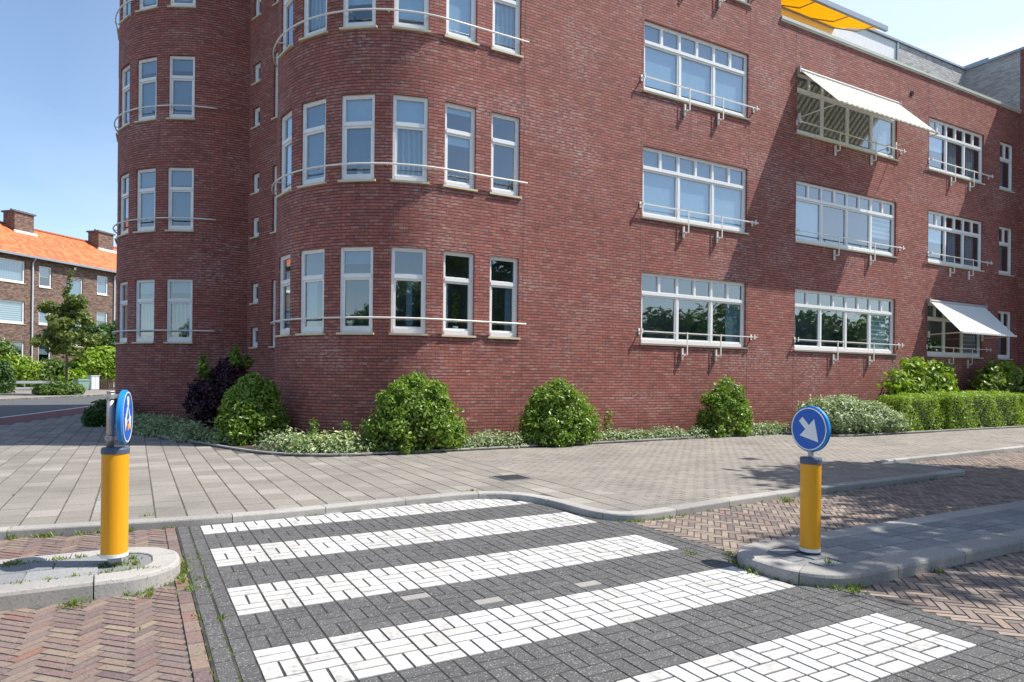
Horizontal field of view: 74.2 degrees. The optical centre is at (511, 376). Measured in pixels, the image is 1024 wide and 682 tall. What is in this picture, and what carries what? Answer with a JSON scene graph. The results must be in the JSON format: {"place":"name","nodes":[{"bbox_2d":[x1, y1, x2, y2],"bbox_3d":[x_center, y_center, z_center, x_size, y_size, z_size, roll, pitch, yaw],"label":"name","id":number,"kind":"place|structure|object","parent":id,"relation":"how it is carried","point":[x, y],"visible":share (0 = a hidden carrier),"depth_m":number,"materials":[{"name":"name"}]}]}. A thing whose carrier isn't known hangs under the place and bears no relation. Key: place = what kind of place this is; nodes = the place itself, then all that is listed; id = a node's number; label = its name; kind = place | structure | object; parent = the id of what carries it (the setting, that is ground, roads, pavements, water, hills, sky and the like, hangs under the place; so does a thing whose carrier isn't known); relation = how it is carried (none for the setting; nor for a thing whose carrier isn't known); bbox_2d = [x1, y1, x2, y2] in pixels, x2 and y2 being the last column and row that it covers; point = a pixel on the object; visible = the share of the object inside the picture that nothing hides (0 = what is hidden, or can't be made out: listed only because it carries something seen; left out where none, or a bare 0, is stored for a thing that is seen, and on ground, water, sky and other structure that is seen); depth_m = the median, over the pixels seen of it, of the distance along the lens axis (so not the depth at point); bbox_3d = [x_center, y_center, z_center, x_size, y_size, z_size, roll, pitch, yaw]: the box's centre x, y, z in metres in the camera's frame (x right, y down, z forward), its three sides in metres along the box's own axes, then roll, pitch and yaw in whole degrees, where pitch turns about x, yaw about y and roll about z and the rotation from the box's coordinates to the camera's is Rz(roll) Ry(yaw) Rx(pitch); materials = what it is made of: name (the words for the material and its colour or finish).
{"place":"outdoors","nodes":[
{"label":"outdoors","id":0,"kind":"place"},
{"bbox_2d":[0,406,89,424],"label":"bike lane","id":1,"kind":"structure","parent":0,"point":[23,418],"depth_m":23.57,"materials":[{"name":"asphalt"}]},
{"bbox_2d":[0,396,106,416],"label":"side road","id":2,"kind":"structure","parent":0,"point":[15,407],"depth_m":32.64,"materials":[{"name":"grey asphalt"}]},
{"bbox_2d":[0,388,114,400],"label":"pavement","id":3,"kind":"structure","parent":0,"point":[20,393],"depth_m":43.77,"materials":[{"name":"concrete"}]},
{"bbox_2d":[0,358,17,392],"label":"garden shrub","id":4,"kind":"object","parent":3,"relation":"on","point":[6,385],"visible":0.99,"depth_m":45.73,"materials":[{"name":"green plant"}]},
{"bbox_2d":[0,336,24,381],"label":"garden shrub","id":5,"kind":"object","parent":3,"relation":"on","point":[5,348],"visible":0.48,"depth_m":54.34,"materials":[{"name":"green plant"}]},
{"bbox_2d":[0,354,53,389],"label":"garden shrub","id":6,"kind":"object","parent":3,"relation":"on","point":[26,367],"visible":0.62,"depth_m":54.57,"materials":[{"name":"green plant"}]},
{"bbox_2d":[29,357,75,389],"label":"garden shrub","id":7,"kind":"object","parent":3,"relation":"on","point":[56,367],"visible":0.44,"depth_m":56.26,"materials":[{"name":"green plant"}]},
{"bbox_2d":[0,394,105,400],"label":"kerb","id":8,"kind":"structure","parent":3,"relation":"on","point":[44,397],"depth_m":40.29,"materials":[{"name":"concrete"}]},
{"bbox_2d":[0,208,116,386],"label":"brick terrace","id":9,"kind":"structure","parent":3,"relation":"on","point":[36,265],"depth_m":60.70,"materials":[{"name":"brown brick"}]},
{"bbox_2d":[0,257,23,283],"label":"window","id":10,"kind":"structure","parent":9,"relation":"in","point":[11,270],"depth_m":56.80,"materials":[{"name":"glass"}]},
{"bbox_2d":[0,299,25,324],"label":"window","id":11,"kind":"structure","parent":9,"relation":"in","point":[11,312],"depth_m":56.78,"materials":[{"name":"white paint"}]},
{"bbox_2d":[39,266,51,288],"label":"window","id":12,"kind":"structure","parent":9,"relation":"in","point":[44,272],"depth_m":59.96,"materials":[{"name":"white paint"}]},
{"bbox_2d":[68,278,81,346],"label":"window","id":13,"kind":"structure","parent":9,"relation":"in","point":[77,284],"depth_m":62.63,"materials":[{"name":"white paint"}]},
{"bbox_2d":[97,275,107,295],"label":"window","id":14,"kind":"structure","parent":9,"relation":"in","point":[102,282],"depth_m":65.23,"materials":[{"name":"white paint"}]},
{"bbox_2d":[30,378,86,394],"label":"garden shrub","id":15,"kind":"object","parent":3,"relation":"on","point":[62,387],"visible":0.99,"depth_m":42.88,"materials":[{"name":"green plant"}]},
{"bbox_2d":[29,269,109,382],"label":"street tree","id":16,"kind":"object","parent":3,"relation":"on","point":[60,335],"visible":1,"depth_m":43.51,"materials":[{"name":"green plant"}]},
{"bbox_2d":[57,367,87,382],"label":"garden shrub","id":17,"kind":"object","parent":3,"relation":"on","point":[76,374],"visible":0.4,"depth_m":56.62,"materials":[{"name":"green plant"}]},
{"bbox_2d":[68,345,115,388],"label":"garden bush","id":18,"kind":"object","parent":3,"relation":"on","point":[92,362],"visible":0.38,"depth_m":58.97,"materials":[{"name":"green plant"}]},
{"bbox_2d":[87,375,99,389],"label":"utility cabinet","id":19,"kind":"object","parent":3,"relation":"on","point":[94,383],"visible":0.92,"depth_m":56.26,"materials":[{"name":"metal"}]},
{"bbox_2d":[78,319,115,385],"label":"garden tree","id":20,"kind":"object","parent":3,"relation":"on","point":[107,328],"visible":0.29,"depth_m":61.13,"materials":[{"name":"green plant"}]},
{"bbox_2d":[0,413,991,525],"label":"pavement","id":21,"kind":"structure","parent":0,"point":[216,448],"depth_m":10.82,"materials":[{"name":"grey concrete"}]},
{"bbox_2d":[0,414,665,526],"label":"pavement tiles","id":22,"kind":"object","parent":21,"relation":"on","point":[79,504],"visible":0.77,"depth_m":9.88,"materials":[{"name":"concrete"}]},
{"bbox_2d":[80,398,117,426],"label":"shrub","id":23,"kind":"object","parent":22,"relation":"on","point":[95,414],"visible":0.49,"depth_m":19.01,"materials":[{"name":"green plant"}]},
{"bbox_2d":[489,474,533,480],"bbox_3d":[-0.016,1.526,10.242,0.500,0.023,0.500,1,0,-29],"label":"drain cover","id":24,"kind":"object","parent":22,"relation":"on","point":[513,477],"visible":1,"depth_m":10.19,"materials":[{"name":"metal"}]},
{"bbox_2d":[111,0,1023,444],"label":"brick apartment building","id":25,"kind":"structure","parent":21,"relation":"on","point":[641,214],"depth_m":18.96,"materials":[{"name":"red brick"}]},
{"bbox_2d":[115,281,127,343],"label":"window","id":26,"kind":"structure","parent":25,"relation":"in","point":[123,286],"depth_m":20.98,"materials":[{"name":"white paint"}]},
{"bbox_2d":[116,173,128,237],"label":"window","id":27,"kind":"structure","parent":25,"relation":"in","point":[124,179],"depth_m":20.97,"materials":[{"name":"white paint"}]},
{"bbox_2d":[117,65,129,131],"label":"window","id":28,"kind":"structure","parent":25,"relation":"in","point":[126,72],"depth_m":20.97,"materials":[{"name":"white paint"}]},
{"bbox_2d":[118,0,130,24],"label":"window","id":29,"kind":"structure","parent":25,"relation":"in","point":[126,8],"depth_m":20.97,"materials":[{"name":"white paint"}]},
{"bbox_2d":[131,279,154,343],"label":"window","id":30,"kind":"structure","parent":25,"relation":"in","point":[145,288],"depth_m":20.31,"materials":[{"name":"glass"}]},
{"bbox_2d":[133,168,155,233],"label":"window","id":31,"kind":"structure","parent":25,"relation":"in","point":[147,177],"depth_m":20.30,"materials":[{"name":"white paint"}]},
{"bbox_2d":[134,57,156,122],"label":"window","id":32,"kind":"structure","parent":25,"relation":"in","point":[147,67],"depth_m":20.30,"materials":[{"name":"white paint"}]},
{"bbox_2d":[135,0,158,12],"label":"window","id":33,"kind":"structure","parent":25,"relation":"in","point":[145,5],"depth_m":20.25,"materials":[{"name":"white paint"}]},
{"bbox_2d":[163,279,192,343],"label":"window","id":34,"kind":"structure","parent":25,"relation":"in","point":[179,291],"depth_m":20.12,"materials":[{"name":"glass"}]},
{"bbox_2d":[165,168,194,231],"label":"window","id":35,"kind":"structure","parent":25,"relation":"in","point":[181,180],"depth_m":20.11,"materials":[{"name":"white paint"}]},
{"bbox_2d":[166,56,195,119],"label":"window","id":36,"kind":"structure","parent":25,"relation":"in","point":[182,68],"depth_m":20.11,"materials":[{"name":"glass"}]},
{"bbox_2d":[167,0,196,8],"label":"window","id":37,"kind":"structure","parent":25,"relation":"in","point":[173,3],"depth_m":20.02,"materials":[{"name":"white paint"}]},
{"bbox_2d":[268,280,275,347],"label":"window","id":38,"kind":"structure","parent":25,"relation":"in","point":[274,285],"depth_m":19.64,"materials":[{"name":"white paint"}]},
{"bbox_2d":[271,52,277,120],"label":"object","id":39,"kind":"structure","parent":25,"relation":"in","point":[276,98],"depth_m":19.64,"materials":[{"name":"white paint"}]},
{"bbox_2d":[274,254,289,337],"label":"window","id":40,"kind":"structure","parent":25,"relation":"in","point":[285,260],"depth_m":16.03,"materials":[{"name":"white paint"}]},
{"bbox_2d":[276,111,291,198],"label":"window","id":41,"kind":"structure","parent":25,"relation":"in","point":[287,120],"depth_m":16.01,"materials":[{"name":"white paint"}]},
{"bbox_2d":[277,0,293,59],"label":"window","id":42,"kind":"structure","parent":25,"relation":"in","point":[288,4],"depth_m":16.01,"materials":[{"name":"white paint"}]},
{"bbox_2d":[295,249,324,335],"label":"window","id":43,"kind":"structure","parent":25,"relation":"in","point":[312,267],"depth_m":15.22,"materials":[{"name":"glass"}]},
{"bbox_2d":[297,99,326,188],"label":"window","id":44,"kind":"structure","parent":25,"relation":"in","point":[314,113],"depth_m":15.15,"materials":[{"name":"glass"}]},
{"bbox_2d":[298,0,327,41],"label":"window","id":45,"kind":"structure","parent":25,"relation":"in","point":[314,27],"depth_m":15.21,"materials":[{"name":"glass"}]},
{"bbox_2d":[336,247,373,334],"bbox_3d":[-3.317,-1.836,15.038,0.840,2.160,0.945,1,0,8],"label":"window","id":46,"kind":"structure","parent":25,"relation":"in","point":[356,282],"depth_m":14.78,"materials":[{"name":"glass"}]},
{"bbox_2d":[337,94,375,182],"bbox_3d":[-3.282,-5.135,15.038,0.840,2.160,0.945,1,0,8],"label":"window","id":47,"kind":"structure","parent":25,"relation":"in","point":[358,111],"depth_m":14.75,"materials":[{"name":"glass"}]},
{"bbox_2d":[339,0,377,30],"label":"window","id":48,"kind":"structure","parent":25,"relation":"in","point":[363,19],"depth_m":14.76,"materials":[{"name":"white paint"}]},
{"bbox_2d":[389,247,427,335],"bbox_3d":[-2.335,-1.825,15.082,0.840,2.160,0.945,1,0,-13],"label":"window","id":49,"kind":"structure","parent":25,"relation":"in","point":[408,265],"depth_m":14.84,"materials":[{"name":"clear glass"}]},
{"bbox_2d":[390,95,429,184],"bbox_3d":[-2.219,-5.152,14.748,0.840,1.905,0.257,1,0,-13],"label":"window","id":50,"kind":"structure","parent":25,"relation":"in","point":[410,114],"depth_m":14.82,"materials":[{"name":"clear glass"}]},
{"bbox_2d":[392,0,430,33],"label":"window","id":51,"kind":"structure","parent":25,"relation":"in","point":[409,21],"depth_m":14.81,"materials":[{"name":"white paint"}]},
{"bbox_2d":[441,251,475,337],"bbox_3d":[-1.393,-1.815,15.496,0.840,2.160,0.945,1,0,-29],"label":"window","id":52,"kind":"structure","parent":25,"relation":"in","point":[458,267],"depth_m":15.57,"materials":[{"name":"glass"}]},
{"bbox_2d":[443,102,477,191],"bbox_3d":[-1.357,-5.115,15.496,0.840,2.160,0.945,1,0,-29],"label":"window","id":53,"kind":"structure","parent":25,"relation":"in","point":[459,120],"depth_m":15.36,"materials":[{"name":"white paint"}]},
{"bbox_2d":[444,0,478,45],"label":"window","id":54,"kind":"structure","parent":25,"relation":"in","point":[464,11],"depth_m":15.28,"materials":[{"name":"glass"}]},
{"bbox_2d":[488,256,520,339],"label":"window","id":55,"kind":"structure","parent":25,"relation":"in","point":[503,270],"depth_m":15.93,"materials":[{"name":"glass"}]},
{"bbox_2d":[489,113,521,198],"bbox_3d":[-0.352,-5.104,16.055,0.840,2.160,0.945,1,0,-29],"label":"window","id":56,"kind":"structure","parent":25,"relation":"in","point":[504,129],"depth_m":16.18,"materials":[{"name":"glass"}]},
{"bbox_2d":[491,0,523,57],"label":"window","id":57,"kind":"structure","parent":25,"relation":"in","point":[506,13],"depth_m":15.86,"materials":[{"name":"glass"}]},
{"bbox_2d":[640,272,747,348],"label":"window","id":58,"kind":"structure","parent":25,"relation":"in","point":[669,303],"depth_m":19.62,"materials":[{"name":"white paint"}]},
{"bbox_2d":[641,147,748,234],"bbox_3d":[5.071,-5.074,18.659,3.950,1.905,0.222,1,0,-29],"label":"window","id":59,"kind":"structure","parent":25,"relation":"in","point":[672,180],"depth_m":18.69,"materials":[{"name":"clear glass"}]},
{"bbox_2d":[643,21,749,120],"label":"window","id":60,"kind":"structure","parent":25,"relation":"in","point":[671,56],"depth_m":18.70,"materials":[{"name":"white paint"}]},
{"bbox_2d":[794,289,896,354],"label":"window","id":61,"kind":"structure","parent":25,"relation":"in","point":[819,315],"depth_m":22.96,"materials":[{"name":"clear glass"}]},
{"bbox_2d":[795,181,897,257],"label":"window","id":62,"kind":"structure","parent":25,"relation":"in","point":[819,209],"depth_m":22.78,"materials":[{"name":"clear glass"}]},
{"bbox_2d":[796,73,898,161],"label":"window","id":63,"kind":"structure","parent":25,"relation":"in","point":[811,97],"depth_m":22.89,"materials":[{"name":"glass"}]},
{"bbox_2d":[926,304,983,358],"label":"window","id":64,"kind":"structure","parent":25,"relation":"in","point":[937,322],"depth_m":25.81,"materials":[{"name":"glass"}]},
{"bbox_2d":[927,211,984,271],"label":"window","id":65,"kind":"structure","parent":25,"relation":"in","point":[949,235],"depth_m":25.50,"materials":[{"name":"glass"}]},
{"bbox_2d":[928,118,984,184],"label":"window","id":66,"kind":"structure","parent":25,"relation":"in","point":[954,145],"depth_m":25.47,"materials":[{"name":"white paint"}]},
{"bbox_2d":[997,311,1012,359],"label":"window","id":67,"kind":"structure","parent":25,"relation":"in","point":[1004,317],"depth_m":26.84,"materials":[{"name":"white paint"}]},
{"bbox_2d":[998,226,1013,276],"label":"window","id":68,"kind":"structure","parent":25,"relation":"in","point":[1004,233],"depth_m":26.84,"materials":[{"name":"glass"}]},
{"bbox_2d":[999,142,1014,192],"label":"window","id":69,"kind":"structure","parent":25,"relation":"in","point":[1005,149],"depth_m":26.84,"materials":[{"name":"white paint"}]},
{"bbox_2d":[132,422,1021,456],"bbox_3d":[18.472,1.738,26.099,61.971,0.060,11.460,1,0,-19],"label":"flower bed","id":70,"kind":"object","parent":21,"relation":"on","point":[249,446],"visible":0.24,"depth_m":14.26,"materials":[{"name":"soil"}]},
{"bbox_2d":[101,409,325,451],"bbox_3d":[-7.172,1.189,16.054,8.892,0.642,2.271,1,0,43],"label":"ground cover","id":71,"kind":"object","parent":70,"relation":"on","point":[158,424],"visible":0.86,"depth_m":15.44,"materials":[{"name":"green plant"}]},
{"bbox_2d":[181,343,254,431],"bbox_3d":[-7.623,0.285,17.705,1.869,2.361,1.466,1,0,-29],"label":"purple shrub","id":72,"kind":"object","parent":70,"relation":"on","point":[213,385],"visible":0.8,"depth_m":17.29,"materials":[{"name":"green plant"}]},
{"bbox_2d":[209,370,291,445],"bbox_3d":[-5.718,0.683,14.883,1.724,1.650,1.584,1,0,-29],"label":"round shrub","id":73,"kind":"object","parent":70,"relation":"on","point":[253,398],"visible":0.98,"depth_m":14.50,"materials":[{"name":"green plant"}]},
{"bbox_2d":[275,427,398,455],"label":"ground cover","id":74,"kind":"object","parent":70,"relation":"on","point":[353,445],"visible":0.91,"depth_m":13.07,"materials":[{"name":"green plant"}]},
{"bbox_2d":[355,371,468,454],"bbox_3d":[-1.969,0.712,13.788,2.410,1.670,1.535,1,0,-29],"label":"round shrub","id":75,"kind":"object","parent":70,"relation":"on","point":[422,419],"visible":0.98,"depth_m":13.38,"materials":[{"name":"green plant"}]},
{"bbox_2d":[434,428,547,449],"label":"ground cover","id":76,"kind":"object","parent":70,"relation":"on","point":[480,441],"visible":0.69,"depth_m":14.49,"materials":[{"name":"green plant"}]},
{"bbox_2d":[512,377,602,446],"bbox_3d":[1.063,0.790,15.462,2.337,1.572,1.618,1,0,-29],"label":"round shrub","id":77,"kind":"object","parent":70,"relation":"on","point":[560,413],"visible":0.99,"depth_m":15.05,"materials":[{"name":"green plant"}]},
{"bbox_2d":[115,426,1023,456],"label":"bed edging","id":78,"kind":"object","parent":70,"relation":"on","point":[394,452],"visible":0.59,"depth_m":14.64,"materials":[{"name":"concrete"}]},
{"bbox_2d":[575,424,718,441],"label":"ground cover","id":79,"kind":"object","parent":70,"relation":"on","point":[665,433],"visible":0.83,"depth_m":16.82,"materials":[{"name":"green plant"}]},
{"bbox_2d":[694,374,753,437],"bbox_3d":[5.721,0.773,18.275,1.919,1.694,1.234,1,0,-29],"label":"round shrub","id":80,"kind":"object","parent":70,"relation":"on","point":[724,403],"visible":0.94,"depth_m":17.95,"materials":[{"name":"green plant"}]},
{"bbox_2d":[737,420,790,435],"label":"ground cover","id":81,"kind":"object","parent":70,"relation":"on","point":[765,428],"visible":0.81,"depth_m":18.87,"materials":[{"name":"green plant"}]},
{"bbox_2d":[795,393,912,434],"bbox_3d":[9.851,1.084,19.595,4.034,1.246,1.973,1,0,-29],"label":"silver shrub","id":82,"kind":"object","parent":70,"relation":"on","point":[845,414],"visible":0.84,"depth_m":18.97,"materials":[{"name":"green plant"}]},
{"bbox_2d":[876,356,959,402],"bbox_3d":[13.687,0.465,22.689,3.693,2.335,1.468,1,0,-29],"label":"leafy bush","id":83,"kind":"object","parent":70,"relation":"on","point":[930,376],"visible":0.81,"depth_m":22.39,"materials":[{"name":"green plant"}]},
{"bbox_2d":[877,392,963,431],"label":"clipped hedge","id":84,"kind":"object","parent":70,"relation":"on","point":[920,411],"visible":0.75,"depth_m":20.80,"materials":[{"name":"green plant"}]},
{"bbox_2d":[914,390,1023,428],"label":"clipped hedge","id":85,"kind":"object","parent":70,"relation":"on","point":[990,410],"visible":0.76,"depth_m":22.16,"materials":[{"name":"green plant"}]},
{"bbox_2d":[967,359,1023,399],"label":"leafy bush","id":86,"kind":"object","parent":70,"relation":"on","point":[1004,376],"visible":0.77,"depth_m":24.53,"materials":[{"name":"green plant"}]},
{"bbox_2d":[445,427,1023,506],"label":"pavement blocks","id":87,"kind":"structure","parent":21,"relation":"on","point":[655,470],"depth_m":12.54,"materials":[{"name":"concrete"}]},
{"bbox_2d":[0,456,1023,681],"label":"road","id":88,"kind":"structure","parent":0,"point":[181,628],"depth_m":4.61,"materials":[{"name":"brown brick"}]},
{"bbox_2d":[22,554,151,591],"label":"traffic island","id":89,"kind":"structure","parent":88,"relation":"on","point":[145,560],"depth_m":5.23,"materials":[{"name":"concrete"}]},
{"bbox_2d":[0,555,122,584],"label":"traffic island tiles","id":90,"kind":"object","parent":89,"relation":"on","point":[35,571],"visible":0.9,"depth_m":5.06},
{"bbox_2d":[100,390,132,566],"bbox_3d":[-3.066,0.778,5.224,0.197,1.355,0.421,1,0,-18],"label":"traffic bollard","id":91,"kind":"object","parent":89,"relation":"on","point":[114,528],"visible":1,"depth_m":5.16,"materials":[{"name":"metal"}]},
{"bbox_2d":[0,547,179,610],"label":"traffic island kerb","id":92,"kind":"structure","parent":88,"relation":"on","point":[42,593],"depth_m":4.83,"materials":[{"name":"concrete"}]},
{"bbox_2d":[0,529,193,681],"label":"road clay bricks","id":93,"kind":"object","parent":88,"relation":"on","point":[41,623],"visible":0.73,"depth_m":4.13,"materials":[{"name":"brown brick"}]},
{"bbox_2d":[165,528,213,681],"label":"clay border","id":94,"kind":"object","parent":88,"relation":"on","point":[200,666],"visible":0.83,"depth_m":4.22,"materials":[{"name":"brown brick"}]},
{"bbox_2d":[0,469,959,681],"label":"weeds","id":95,"kind":"object","parent":88,"relation":"on","point":[148,592],"visible":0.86,"depth_m":5.23,"materials":[{"name":"green plant"}]},
{"bbox_2d":[0,470,963,539],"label":"kerb","id":96,"kind":"structure","parent":88,"relation":"on","point":[305,511],"depth_m":7.95,"materials":[{"name":"concrete"}]},
{"bbox_2d":[175,499,1022,681],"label":"crosswalk","id":97,"kind":"structure","parent":88,"relation":"on","point":[278,662],"depth_m":4.37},
{"bbox_2d":[200,499,976,681],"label":"crosswalk white blocks","id":98,"kind":"structure","parent":97,"relation":"on","point":[267,660],"depth_m":4.61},
{"bbox_2d":[177,503,1023,681],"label":"crosswalk charcoal blocks","id":99,"kind":"structure","parent":97,"relation":"on","point":[643,565],"depth_m":4.64,"materials":[{"name":"grey concrete"}]},
{"bbox_2d":[632,450,1023,640],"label":"road clay bricks","id":100,"kind":"object","parent":88,"relation":"on","point":[999,477],"visible":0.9,"depth_m":7.54,"materials":[{"name":"brown brick"}]},
{"bbox_2d":[766,540,918,565],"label":"traffic island","id":101,"kind":"structure","parent":88,"relation":"on","point":[805,561],"depth_m":5.74,"materials":[{"name":"concrete"}]},
{"bbox_2d":[768,507,1023,565],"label":"traffic island tiles","id":102,"kind":"object","parent":101,"relation":"on","point":[859,547],"visible":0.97,"depth_m":6.47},
{"bbox_2d":[791,406,830,555],"bbox_3d":[2.588,0.889,5.860,0.180,1.273,0.385,1,0,-7],"label":"traffic bollard","id":103,"kind":"object","parent":102,"relation":"on","point":[811,429],"visible":1,"depth_m":5.80,"materials":[{"name":"plastic"}]},
{"bbox_2d":[737,500,1023,587],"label":"traffic island kerb","id":104,"kind":"structure","parent":88,"relation":"on","point":[758,559],"depth_m":5.81,"materials":[{"name":"concrete"}]},
{"bbox_2d":[874,445,1023,462],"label":"kerb","id":105,"kind":"structure","parent":88,"relation":"on","point":[912,459],"depth_m":14.22,"materials":[{"name":"concrete"}]},
{"bbox_2d":[0,0,1023,246],"label":"sky","id":106,"kind":"structure","parent":0,"point":[59,59],"materials":[{"name":"blue"}]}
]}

